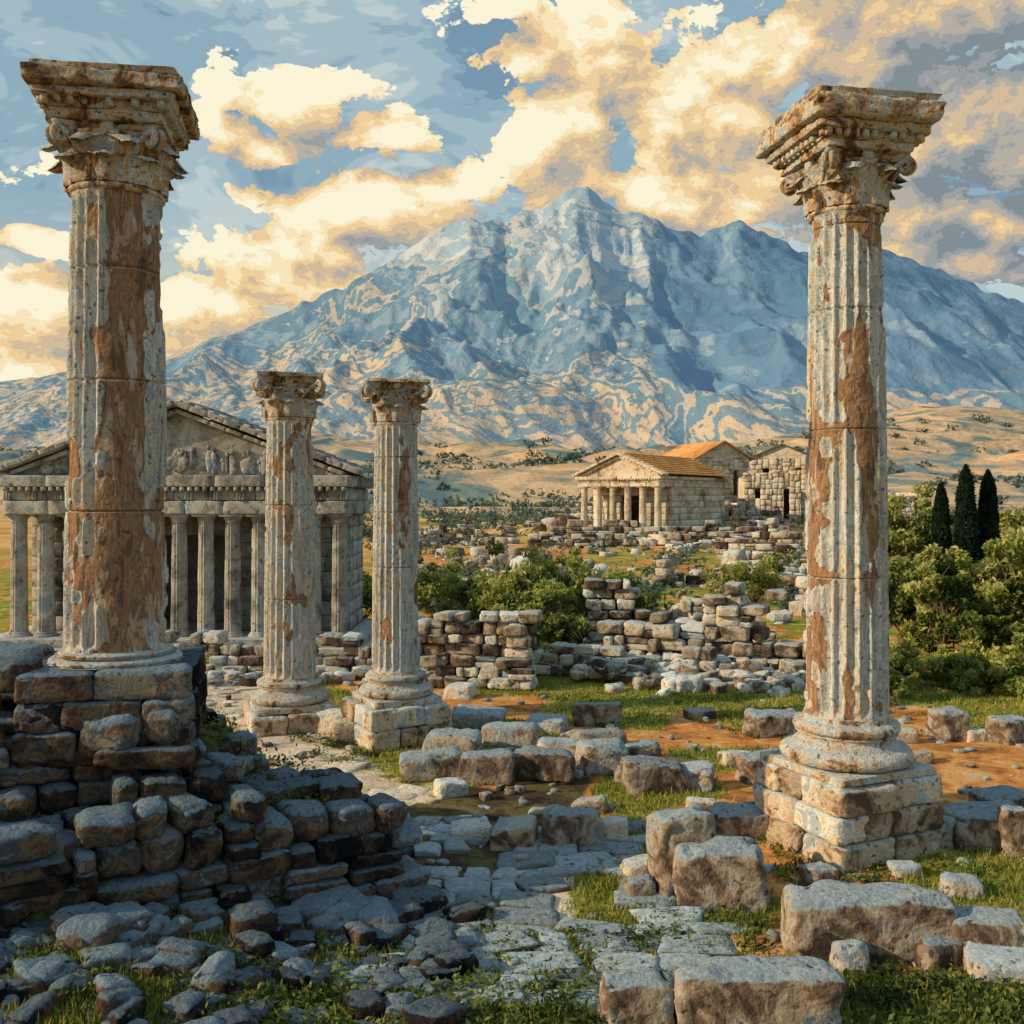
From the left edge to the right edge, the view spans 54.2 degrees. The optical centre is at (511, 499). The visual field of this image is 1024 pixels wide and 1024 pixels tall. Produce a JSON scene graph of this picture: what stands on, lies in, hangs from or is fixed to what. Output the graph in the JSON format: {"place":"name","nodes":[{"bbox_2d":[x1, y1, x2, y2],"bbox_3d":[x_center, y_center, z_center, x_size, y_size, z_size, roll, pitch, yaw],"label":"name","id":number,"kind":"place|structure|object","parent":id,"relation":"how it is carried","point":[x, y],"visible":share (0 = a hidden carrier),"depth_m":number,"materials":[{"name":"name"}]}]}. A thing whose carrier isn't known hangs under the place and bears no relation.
{"place":"outdoors","nodes":[
{"label":"outdoors","id":0,"kind":"place"},
{"bbox_2d":[205,669,471,834],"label":"stone path","id":1,"kind":"structure","parent":0,"point":[406,792],"depth_m":16.47,"materials":[{"name":"beige stone"}]},
{"bbox_2d":[0,187,1023,451],"bbox_3d":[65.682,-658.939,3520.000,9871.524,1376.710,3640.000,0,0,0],"label":"mountain","id":2,"kind":"structure","parent":0,"point":[588,319],"depth_m":3507.52,"materials":[{"name":"blue stone"}]},
{"bbox_2d":[0,514,1023,1023],"bbox_3d":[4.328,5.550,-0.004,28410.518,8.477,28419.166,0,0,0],"label":"ground","id":3,"kind":"structure","parent":0,"point":[992,762],"depth_m":17.28,"materials":[{"name":"soil"}]},
{"bbox_2d":[0,400,373,654],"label":"greek temple","id":4,"kind":"structure","parent":3,"relation":"on","point":[215,505],"depth_m":29.16,"materials":[{"name":"stone"}]},
{"bbox_2d":[0,641,430,938],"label":"ruined stone terrace","id":5,"kind":"structure","parent":3,"relation":"on","point":[364,844],"depth_m":10.11,"materials":[{"name":"grey stone"}]},
{"bbox_2d":[10,645,207,763],"bbox_3d":[-4.340,2.201,10.996,1.807,0.941,1.805,0,0,-13],"label":"pedestal","id":6,"kind":"object","parent":5,"relation":"on","point":[73,699],"visible":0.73,"depth_m":10.18,"materials":[{"name":"stone"}]},
{"bbox_2d":[47,642,182,669],"bbox_3d":[-4.341,1.680,11.004,1.402,0.140,1.393,0,0,0],"label":"base","id":7,"kind":"object","parent":6,"relation":"on","point":[168,653],"visible":0.62,"depth_m":10.49,"materials":[{"name":"stone"}]},
{"bbox_2d":[63,187,168,654],"bbox_3d":[-4.345,-0.840,10.998,1.093,4.921,1.091,0,0,0],"label":"shaft","id":8,"kind":"object","parent":7,"relation":"on","point":[115,598],"visible":1,"depth_m":10.61,"materials":[{"name":"stone"}]},
{"bbox_2d":[40,117,188,206],"bbox_3d":[-4.345,-3.647,11.000,1.517,0.712,1.517,0,0,0],"label":"capital","id":9,"kind":"object","parent":8,"relation":"on","point":[141,159],"visible":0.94,"depth_m":10.54,"materials":[{"name":"stone"}]},
{"bbox_2d":[20,58,199,154],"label":"entablature block","id":10,"kind":"structure","parent":9,"relation":"on","point":[97,92],"depth_m":10.37,"materials":[{"name":"stone"}]},
{"bbox_2d":[243,702,319,737],"bbox_3d":[-4.295,4.203,19.398,1.673,0.442,1.681,0,0,-20],"label":"pedestal","id":11,"kind":"object","parent":3,"relation":"on","point":[282,724],"visible":0.6,"depth_m":18.62,"materials":[{"name":"stone"}]},
{"bbox_2d":[248,674,333,715],"bbox_3d":[-4.305,3.697,19.400,1.548,0.614,1.541,0,0,-16],"label":"base","id":12,"kind":"object","parent":11,"relation":"on","point":[269,696],"visible":0.94,"depth_m":18.84,"materials":[{"name":"stone"}]},
{"bbox_2d":[263,420,315,678],"bbox_3d":[-4.308,0.939,19.400,1.002,4.923,1.004,0,0,0],"label":"shaft","id":13,"kind":"object","parent":12,"relation":"on","point":[289,621],"visible":1,"depth_m":19.04,"materials":[{"name":"stone"}]},
{"bbox_2d":[252,375,325,421],"bbox_3d":[-4.308,-1.929,19.399,1.370,0.832,1.370,0,0,-11],"label":"capital","id":14,"kind":"object","parent":13,"relation":"on","point":[289,398],"visible":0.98,"depth_m":18.95,"materials":[{"name":"stone"}]},
{"bbox_2d":[256,371,322,379],"bbox_3d":[-4.309,-2.372,19.402,1.289,0.103,1.318,0,0,-12],"label":"abacus","id":15,"kind":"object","parent":14,"relation":"attached to","point":[285,374],"depth_m":18.79,"materials":[{"name":"stone"}]},
{"bbox_2d":[165,629,429,689],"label":"stone wall","id":16,"kind":"structure","parent":3,"relation":"on","point":[230,663],"depth_m":25.35,"materials":[{"name":"beige stone"}]},
{"bbox_2d":[362,571,372,617],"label":"green bush","id":17,"kind":"object","parent":3,"relation":"on","point":[367,593],"visible":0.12,"depth_m":33.76,"materials":[{"name":"green plant"}]},
{"bbox_2d":[340,696,452,752],"bbox_3d":[-2.133,4.043,18.401,1.637,0.761,1.670,0,0,-30],"label":"pedestal","id":18,"kind":"object","parent":3,"relation":"on","point":[397,728],"visible":0.76,"depth_m":17.70,"materials":[{"name":"stone"}]},
{"bbox_2d":[351,668,442,709],"bbox_3d":[-2.128,3.397,18.395,1.378,0.574,1.377,0,0,-30],"label":"base","id":19,"kind":"object","parent":18,"relation":"on","point":[377,690],"visible":0.92,"depth_m":17.92,"materials":[{"name":"stone"}]},
{"bbox_2d":[372,425,419,672],"bbox_3d":[-2.135,0.881,18.401,0.896,4.478,0.896,0,0,0],"label":"shaft","id":20,"kind":"object","parent":19,"relation":"on","point":[395,638],"visible":1,"depth_m":18.07,"materials":[{"name":"stone"}]},
{"bbox_2d":[361,381,432,425],"bbox_3d":[-2.136,-1.738,18.400,1.275,0.781,1.276,0,0,-9],"label":"capital","id":21,"kind":"object","parent":20,"relation":"on","point":[396,403],"visible":0.99,"depth_m":17.98,"materials":[{"name":"stone"}]},
{"bbox_2d":[363,378,430,384],"bbox_3d":[-2.136,-2.140,18.398,1.195,0.094,1.209,0,0,-9],"label":"abacus","id":22,"kind":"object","parent":21,"relation":"on","point":[405,380],"depth_m":17.83,"materials":[{"name":"stone"}]},
{"bbox_2d":[417,547,465,615],"bbox_3d":[-2.994,3.145,38.140,2.645,2.605,2.685,0,0,-20],"label":"green bush","id":23,"kind":"object","parent":3,"relation":"on","point":[433,579],"visible":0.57,"depth_m":37.67,"materials":[{"name":"green plant"}]},
{"bbox_2d":[436,570,492,621],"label":"green bush","id":24,"kind":"object","parent":3,"relation":"on","point":[460,601],"visible":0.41,"depth_m":31.68,"materials":[{"name":"green plant"}]},
{"bbox_2d":[418,609,542,689],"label":"ruined stone wall","id":25,"kind":"structure","parent":3,"relation":"on","point":[486,648],"depth_m":23.25,"materials":[{"name":"beige stone"}]},
{"bbox_2d":[0,681,1023,1023],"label":"weeds","id":26,"kind":"object","parent":3,"relation":"on","point":[952,983],"visible":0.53,"depth_m":8.84,"materials":[{"name":"green plant"}]},
{"bbox_2d":[0,413,1023,617],"bbox_3d":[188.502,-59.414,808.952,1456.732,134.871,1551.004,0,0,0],"label":"distant trees","id":27,"kind":"object","parent":3,"relation":"on","point":[491,517],"visible":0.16,"depth_m":188.18,"materials":[{"name":"green plant"}]},
{"bbox_2d":[488,601,560,651],"bbox_3d":[0.322,3.640,27.906,2.244,1.668,2.248,0,0,0],"label":"green bush","id":28,"kind":"object","parent":3,"relation":"on","point":[543,642],"visible":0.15,"depth_m":27.64,"materials":[{"name":"green plant"}]},
{"bbox_2d":[466,540,583,626],"bbox_3d":[0.380,2.844,30.343,3.659,3.244,3.432,0,0,0],"label":"green bush","id":29,"kind":"object","parent":3,"relation":"on","point":[498,587],"visible":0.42,"depth_m":30.12,"materials":[{"name":"green plant"}]},
{"bbox_2d":[422,703,661,756],"bbox_3d":[0.674,4.253,18.147,4.148,0.530,2.854,0,0,11],"label":"fallen block row","id":30,"kind":"object","parent":3,"relation":"on","point":[496,729],"visible":0.73,"depth_m":17.74,"materials":[{"name":"stone"}]},
{"bbox_2d":[516,579,576,643],"bbox_3d":[0.980,3.333,28.500,1.826,2.214,1.708,0,0,0],"label":"young tree","id":31,"kind":"object","parent":3,"relation":"on","point":[557,598],"visible":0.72,"depth_m":28.31,"materials":[{"name":"green plant"}]},
{"bbox_2d":[504,566,591,647],"bbox_3d":[0.909,3.202,29.186,2.219,2.529,3.051,0,0,-12],"label":"green bush","id":32,"kind":"object","parent":3,"relation":"on","point":[580,624],"visible":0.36,"depth_m":28.85,"materials":[{"name":"green plant"}]},
{"bbox_2d":[519,544,591,612],"bbox_3d":[1.644,2.979,33.936,2.874,3.028,3.500,0,0,-13],"label":"green bush","id":33,"kind":"object","parent":3,"relation":"on","point":[549,565],"visible":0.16,"depth_m":33.81,"materials":[{"name":"green plant"}]},
{"bbox_2d":[399,737,715,795],"bbox_3d":[0.663,4.195,15.723,4.925,0.644,1.872,0,0,0],"label":"fallen block row","id":34,"kind":"object","parent":3,"relation":"on","point":[637,775],"visible":0.94,"depth_m":15.46,"materials":[{"name":"stone"}]},
{"bbox_2d":[432,777,715,875],"bbox_3d":[0.523,4.272,13.268,4.188,0.428,2.923,0,0,15],"label":"rubble pile","id":35,"kind":"object","parent":3,"relation":"on","point":[508,833],"visible":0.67,"depth_m":12.86,"materials":[{"name":"stone"}]},
{"bbox_2d":[533,641,625,675],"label":"stone wall","id":36,"kind":"structure","parent":3,"relation":"on","point":[561,657],"depth_m":25.00,"materials":[{"name":"grey stone"}]},
{"bbox_2d":[555,546,617,643],"bbox_3d":[1.990,2.988,30.752,3.143,3.175,3.054,0,0,0],"label":"green bush","id":37,"kind":"object","parent":3,"relation":"on","point":[578,573],"visible":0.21,"depth_m":30.15,"materials":[{"name":"green plant"}]},
{"bbox_2d":[572,701,621,726],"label":"fallen stone block","id":38,"kind":"object","parent":3,"relation":"on","point":[587,714],"depth_m":19.40,"materials":[{"name":"stone"}]},
{"bbox_2d":[224,648,1023,998],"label":"scattered pebbles","id":39,"kind":"object","parent":3,"relation":"on","point":[772,936],"visible":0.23,"depth_m":14.84,"materials":[{"name":"stone"}]},
{"bbox_2d":[595,566,666,618],"bbox_3d":[3.888,3.328,32.747,2.774,2.312,3.086,0,0,0],"label":"green bush","id":40,"kind":"object","parent":3,"relation":"on","point":[643,600],"visible":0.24,"depth_m":32.55,"materials":[{"name":"green plant"}]},
{"bbox_2d":[596,966,674,1023],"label":"fallen stone block","id":41,"kind":"object","parent":3,"relation":"on","point":[642,995],"depth_m":8.26,"materials":[{"name":"beige stone"}]},
{"bbox_2d":[370,503,909,624],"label":"distant ruins","id":42,"kind":"object","parent":3,"relation":"on","point":[769,535],"visible":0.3,"depth_m":62.23,"materials":[{"name":"stone"}]},
{"bbox_2d":[308,682,987,767],"bbox_3d":[2.547,4.228,19.302,12.495,0.606,4.985,0,0,11],"label":"rubble pile","id":43,"kind":"object","parent":3,"relation":"on","point":[333,725],"visible":0.59,"depth_m":18.21,"materials":[{"name":"stone"}]},
{"bbox_2d":[572,452,731,544],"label":"greek temple","id":44,"kind":"structure","parent":3,"relation":"on","point":[647,490],"depth_m":72.10,"materials":[{"name":"stone"}]},
{"bbox_2d":[527,519,802,548],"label":"terrace wall","id":45,"kind":"structure","parent":3,"relation":"on","point":[584,538],"depth_m":68.83,"materials":[{"name":"stone"}]},
{"bbox_2d":[646,803,715,895],"bbox_3d":[1.905,3.983,11.312,0.698,1.008,0.593,0,0,-12],"label":"fallen stone block","id":46,"kind":"object","parent":3,"relation":"on","point":[668,831],"depth_m":11.07,"materials":[{"name":"beige stone"}]},
{"bbox_2d":[569,577,806,702],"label":"ruined stone wall","id":47,"kind":"structure","parent":3,"relation":"on","point":[704,638],"depth_m":24.78,"materials":[{"name":"beige stone"}]},
{"bbox_2d":[664,440,753,502],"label":"stone house","id":48,"kind":"structure","parent":3,"relation":"on","point":[726,457],"depth_m":92.13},
{"bbox_2d":[672,834,770,912],"bbox_3d":[2.288,4.105,10.992,1.075,0.756,0.705,0,0,0],"label":"fallen stone block","id":49,"kind":"object","parent":3,"relation":"on","point":[728,873],"depth_m":10.70,"materials":[{"name":"beige stone"}]},
{"bbox_2d":[704,801,769,839],"bbox_3d":[2.957,4.238,13.124,0.835,0.451,0.580,0,0,-6],"label":"fallen stone block","id":50,"kind":"object","parent":3,"relation":"on","point":[746,819],"depth_m":12.88,"materials":[{"name":"grey stone"}]},
{"bbox_2d":[724,498,755,520],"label":"ruined stone building","id":51,"kind":"structure","parent":3,"relation":"on","point":[739,508],"depth_m":81.86,"materials":[{"name":"stone"}]},
{"bbox_2d":[700,549,799,605],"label":"green bush","id":52,"kind":"object","parent":3,"relation":"on","point":[767,573],"visible":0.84,"depth_m":41.59,"materials":[{"name":"green plant"}]},
{"bbox_2d":[735,748,778,784],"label":"fallen stone block","id":53,"kind":"object","parent":3,"relation":"on","point":[746,768],"depth_m":15.51,"materials":[{"name":"beige stone"}]},
{"bbox_2d":[674,954,846,1023],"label":"fallen stone block","id":54,"kind":"object","parent":3,"relation":"on","point":[750,989],"depth_m":8.18,"materials":[{"name":"beige stone"}]},
{"bbox_2d":[738,470,800,522],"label":"ruined stone building","id":55,"kind":"structure","parent":3,"relation":"on","point":[777,489],"depth_m":83.84,"materials":[{"name":"stone"}]},
{"bbox_2d":[742,708,798,738],"bbox_3d":[4.957,4.224,18.890,1.107,0.538,0.672,0,0,-12],"label":"fallen stone block","id":56,"kind":"object","parent":3,"relation":"on","point":[764,723],"depth_m":18.60,"materials":[{"name":"beige stone"}]},
{"bbox_2d":[749,443,806,510],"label":"stone house","id":57,"kind":"structure","parent":3,"relation":"on","point":[784,457],"depth_m":97.80,"materials":[{"name":"stone"}]},
{"bbox_2d":[798,861,838,886],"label":"fallen stone block","id":58,"kind":"object","parent":3,"relation":"on","point":[810,873],"depth_m":10.99,"materials":[{"name":"grey stone"}]},
{"bbox_2d":[623,785,1023,986],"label":"rubble pile","id":59,"kind":"object","parent":3,"relation":"on","point":[979,961],"visible":0.59,"depth_m":9.36,"materials":[{"name":"stone"}]},
{"bbox_2d":[752,759,943,873],"bbox_3d":[4.252,3.902,12.754,1.704,1.040,1.744,0,0,-23],"label":"pedestal","id":60,"kind":"object","parent":3,"relation":"on","point":[852,829],"visible":0.73,"depth_m":12.10,"materials":[{"name":"stone"}]},
{"bbox_2d":[760,709,936,787],"bbox_3d":[4.256,3.057,12.745,1.624,0.695,1.642,0,0,-28],"label":"base","id":61,"kind":"object","parent":60,"relation":"on","point":[843,754],"visible":0.94,"depth_m":12.20,"materials":[{"name":"stone"}]},
{"bbox_2d":[804,209,889,721],"bbox_3d":[4.260,-0.432,12.751,1.044,6.303,1.043,0,0,0],"label":"shaft","id":62,"kind":"object","parent":61,"relation":"on","point":[846,608],"visible":1,"depth_m":12.37,"materials":[{"name":"stone"}]},
{"bbox_2d":[779,146,916,224],"bbox_3d":[4.257,-3.938,12.756,1.405,0.729,1.393,0,0,-11],"label":"capital","id":63,"kind":"object","parent":62,"relation":"on","point":[830,178],"visible":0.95,"depth_m":12.31,"materials":[{"name":"stone"}]},
{"bbox_2d":[755,85,946,177],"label":"entablature block","id":64,"kind":"structure","parent":63,"relation":"on","point":[814,122],"depth_m":12.07,"materials":[{"name":"stone"}]},
{"bbox_2d":[780,879,956,961],"bbox_3d":[3.479,4.129,9.779,1.693,0.670,0.715,0,0,0],"label":"fallen stone block","id":65,"kind":"object","parent":3,"relation":"on","point":[890,921],"depth_m":9.50,"materials":[{"name":"beige stone"}]},
{"bbox_2d":[888,489,924,521],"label":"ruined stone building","id":66,"kind":"structure","parent":3,"relation":"on","point":[909,509],"depth_m":99.87,"materials":[{"name":"stone"}]},
{"bbox_2d":[889,636,926,697],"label":"green bush","id":67,"kind":"object","parent":3,"relation":"on","point":[902,666],"visible":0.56,"depth_m":22.62,"materials":[{"name":"green plant"}]},
{"bbox_2d":[887,483,954,622],"bbox_3d":[12.948,1.928,32.019,3.025,4.983,3.165,0,0,0],"label":"olive tree","id":68,"kind":"object","parent":3,"relation":"on","point":[904,540],"visible":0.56,"depth_m":31.63,"materials":[{"name":"green plant"}]},
{"bbox_2d":[887,543,973,648],"bbox_3d":[10.116,2.770,25.698,3.004,3.356,2.957,0,0,15],"label":"olive tree","id":69,"kind":"object","parent":3,"relation":"on","point":[901,603],"visible":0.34,"depth_m":25.14,"materials":[{"name":"green plant"}]},
{"bbox_2d":[929,481,952,643],"bbox_3d":[12.430,1.925,29.001,0.731,4.956,0.761,0,0,0],"label":"cypress tree","id":70,"kind":"object","parent":3,"relation":"on","point":[941,533],"visible":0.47,"depth_m":28.84,"materials":[{"name":"green plant"}]},
{"bbox_2d":[925,705,969,741],"bbox_3d":[8.057,4.150,18.461,0.650,0.630,0.634,0,0,-11],"label":"fallen stone block","id":71,"kind":"object","parent":3,"relation":"on","point":[949,723],"depth_m":18.21,"materials":[{"name":"beige stone"}]},
{"bbox_2d":[897,562,1003,655],"bbox_3d":[10.608,2.928,24.087,2.310,3.002,2.501,0,0,0],"label":"olive tree","id":72,"kind":"object","parent":3,"relation":"on","point":[934,588],"visible":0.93,"depth_m":23.69,"materials":[{"name":"green plant"}]},
{"bbox_2d":[919,638,999,695],"bbox_3d":[10.382,3.865,22.839,1.721,1.350,1.665,0,0,0],"label":"green bush","id":73,"kind":"object","parent":3,"relation":"on","point":[946,666],"visible":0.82,"depth_m":22.83,"materials":[{"name":"green plant"}]},
{"bbox_2d":[926,586,1002,649],"bbox_3d":[12.544,3.162,27.014,3.040,2.574,2.602,0,0,0],"label":"olive tree","id":74,"kind":"object","parent":3,"relation":"on","point":[984,644],"visible":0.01,"depth_m":26.54,"materials":[{"name":"green plant"}]},
{"bbox_2d":[951,464,980,648],"bbox_3d":[12.938,1.681,28.510,0.857,5.474,0.873,0,0,0],"label":"cypress tree","id":75,"kind":"object","parent":3,"relation":"on","point":[966,532],"visible":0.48,"depth_m":28.32,"materials":[{"name":"green plant"}]},
{"bbox_2d":[943,799,1018,851],"bbox_3d":[6.111,4.213,12.884,1.249,0.553,0.788,0,0,-5],"label":"fallen stone block","id":76,"kind":"object","parent":3,"relation":"on","point":[977,825],"depth_m":12.51,"materials":[{"name":"grey stone"}]},
{"bbox_2d":[949,621,1023,697],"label":"green bush","id":77,"kind":"object","parent":3,"relation":"on","point":[1006,670],"visible":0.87,"depth_m":22.28,"materials":[{"name":"green plant"}]},
{"bbox_2d":[950,905,1023,946],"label":"fallen stone block","id":78,"kind":"object","parent":3,"relation":"on","point":[991,925],"depth_m":9.44,"materials":[{"name":"beige stone"}]},
{"bbox_2d":[977,468,1000,646],"bbox_3d":[13.687,1.756,28.818,0.822,5.349,0.784,0,0,0],"label":"cypress tree","id":79,"kind":"object","parent":3,"relation":"on","point":[989,517],"visible":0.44,"depth_m":28.64,"materials":[{"name":"green plant"}]},
{"bbox_2d":[955,531,1023,651],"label":"olive tree","id":80,"kind":"object","parent":3,"relation":"on","point":[1003,630],"visible":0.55,"depth_m":24.13,"materials":[{"name":"green plant"}]},
{"bbox_2d":[971,525,1023,648],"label":"olive tree","id":81,"kind":"object","parent":3,"relation":"on","point":[1013,544],"visible":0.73,"depth_m":23.74,"materials":[{"name":"green plant"}]},
{"bbox_2d":[985,714,1023,745],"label":"fallen stone block","id":82,"kind":"object","parent":3,"relation":"on","point":[1007,730],"depth_m":17.99,"materials":[{"name":"beige stone"}]},
{"bbox_2d":[997,804,1023,856],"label":"fallen stone block","id":83,"kind":"object","parent":3,"relation":"on","point":[1010,818],"depth_m":12.32,"materials":[{"name":"beige stone"}]},
{"bbox_2d":[998,508,1023,613],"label":"olive tree","id":84,"kind":"object","parent":3,"relation":"on","point":[1002,520],"visible":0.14,"depth_m":32.03,"materials":[{"name":"green plant"}]},
{"bbox_2d":[1005,509,1023,528],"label":"olive tree","id":85,"kind":"object","parent":3,"relation":"on","point":[1013,519],"visible":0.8,"depth_m":31.03,"materials":[{"name":"green plant"}]},
{"bbox_2d":[0,406,1023,514],"bbox_3d":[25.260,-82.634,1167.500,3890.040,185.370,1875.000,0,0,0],"label":"hills","id":86,"kind":"structure","parent":0,"point":[954,447],"depth_m":805.37,"materials":[{"name":"beige sand"}]},
{"bbox_2d":[0,0,1023,381],"label":"sky","id":87,"kind":"structure","parent":0,"point":[336,136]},
{"bbox_2d":[1,635,1023,1023],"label":"grass","id":88,"kind":"structure","parent":0,"point":[155,1003],"depth_m":11.51,"materials":[{"name":"green plant"}]},
{"bbox_2d":[321,816,751,1012],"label":"flagstone paving","id":89,"kind":"structure","parent":0,"point":[532,904],"depth_m":10.50,"materials":[{"name":"grey stone"}]},
{"bbox_2d":[0,883,486,1023],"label":"rubble heap","id":90,"kind":"object","parent":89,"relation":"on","point":[258,923],"visible":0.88,"depth_m":8.89,"materials":[{"name":"stone"}]},
{"bbox_2d":[541,804,604,848],"bbox_3d":[0.781,4.212,12.830,0.793,0.566,0.554,0,0,-9],"label":"fallen stone block","id":91,"kind":"object","parent":89,"relation":"on","point":[565,825],"depth_m":12.61,"materials":[{"name":"grey stone"}]}
]}

